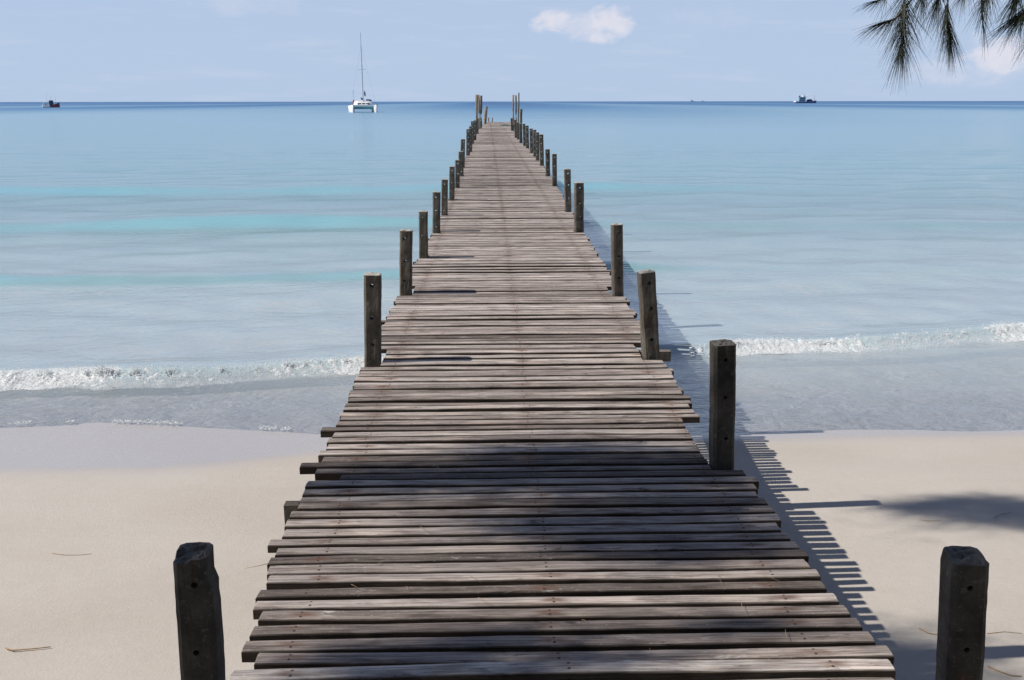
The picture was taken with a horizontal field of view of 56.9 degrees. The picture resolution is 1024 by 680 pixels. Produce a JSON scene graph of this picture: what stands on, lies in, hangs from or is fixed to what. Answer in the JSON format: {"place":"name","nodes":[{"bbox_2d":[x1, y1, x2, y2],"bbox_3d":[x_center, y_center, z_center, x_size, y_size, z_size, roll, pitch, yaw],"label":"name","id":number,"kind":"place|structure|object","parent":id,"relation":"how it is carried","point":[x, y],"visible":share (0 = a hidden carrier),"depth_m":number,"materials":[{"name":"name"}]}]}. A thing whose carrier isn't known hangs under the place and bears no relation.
{"place":"outdoors","nodes":[
{"label":"outdoors","id":0,"kind":"place"},
{"bbox_2d":[0,101,1023,435],"bbox_3d":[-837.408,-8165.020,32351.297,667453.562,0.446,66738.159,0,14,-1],"label":"sea","id":1,"kind":"structure","parent":0,"point":[198,235],"depth_m":22.46,"materials":[{"name":"liquid"}]},
{"bbox_2d":[42,96,59,106],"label":"fishing boat","id":2,"kind":"object","parent":1,"relation":"on","point":[50,102],"visible":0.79,"depth_m":508.70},
{"bbox_2d":[9,419,290,429],"bbox_3d":[-4.162,0.785,8.679,6.737,0.010,0.387,0,14,0],"label":"swash foam","id":3,"kind":"object","parent":1,"relation":"on","point":[178,423],"visible":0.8,"depth_m":8.76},
{"bbox_2d":[0,354,384,390],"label":"breaking wave foam","id":4,"kind":"object","parent":1,"relation":"on","point":[84,377],"visible":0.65,"depth_m":10.09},
{"bbox_2d":[348,32,377,111],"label":"catamaran","id":5,"kind":"object","parent":1,"relation":"on","point":[366,104],"visible":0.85,"depth_m":266.48,"materials":[{"name":"white plastic"}]},
{"bbox_2d":[475,95,477,117],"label":"mooring pole","id":6,"kind":"object","parent":1,"relation":"in","point":[476,104],"visible":0.28,"depth_m":69.79,"materials":[{"name":"wood"}]},
{"bbox_2d":[478,95,479,128],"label":"mooring pole","id":7,"kind":"object","parent":1,"relation":"in","point":[479,109],"visible":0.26,"depth_m":71.28,"materials":[{"name":"wood"}]},
{"bbox_2d":[480,95,481,120],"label":"mooring pole","id":8,"kind":"object","parent":1,"relation":"in","point":[480,106],"visible":0.3,"depth_m":68.81,"materials":[{"name":"wood"}]},
{"bbox_2d":[483,106,487,123],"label":"mooring pole","id":9,"kind":"object","parent":1,"relation":"in","point":[485,111],"visible":0.22,"depth_m":74.31,"materials":[{"name":"wood"}]},
{"bbox_2d":[512,95,513,128],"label":"mooring pole","id":10,"kind":"object","parent":1,"relation":"in","point":[513,109],"visible":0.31,"depth_m":71.39,"materials":[{"name":"wood"}]},
{"bbox_2d":[515,95,516,120],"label":"mooring pole","id":11,"kind":"object","parent":1,"relation":"in","point":[515,107],"visible":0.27,"depth_m":69.88,"materials":[{"name":"wood"}]},
{"bbox_2d":[794,93,815,102],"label":"trawler","id":12,"kind":"object","parent":1,"relation":"on","point":[802,99],"visible":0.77,"depth_m":1395.09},
{"bbox_2d":[689,321,1023,355],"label":"breaking wave foam","id":13,"kind":"object","parent":1,"relation":"on","point":[1014,331],"visible":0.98,"depth_m":11.44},
{"bbox_2d":[0,343,1023,679],"bbox_3d":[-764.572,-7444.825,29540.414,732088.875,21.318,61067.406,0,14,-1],"label":"beach","id":14,"kind":"structure","parent":0,"point":[110,513],"depth_m":6.66,"materials":[{"name":"beige sand"}]},
{"bbox_2d":[5,646,50,650],"bbox_3d":[-2.383,1.518,4.642,0.221,0.008,0.030,0,14,-1],"label":"dry twig","id":15,"kind":"object","parent":14,"relation":"on","point":[25,649],"visible":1,"depth_m":4.64,"materials":[{"name":"beige wood"}]},
{"bbox_2d":[173,118,988,679],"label":"jetty","id":16,"kind":"object","parent":14,"relation":"on","point":[527,376],"visible":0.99,"depth_m":3.78,"materials":[{"name":"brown wood"}]},
{"bbox_2d":[851,0,1023,94],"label":"needle tree","id":17,"kind":"object","parent":14,"relation":"on","point":[1015,20],"visible":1,"depth_m":3.24,"materials":[{"name":"green plant"}]},
{"bbox_2d":[987,666,1018,675],"bbox_3d":[2.341,1.581,4.495,0.149,0.006,0.027,10,17,34],"label":"dry twig","id":18,"kind":"object","parent":14,"relation":"on","point":[1001,671],"visible":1,"depth_m":4.50,"materials":[{"name":"brown wood"}]},
{"bbox_2d":[0,0,1023,101],"label":"sky","id":19,"kind":"structure","parent":0,"point":[62,50],"materials":[{"name":"blue"}]}
]}

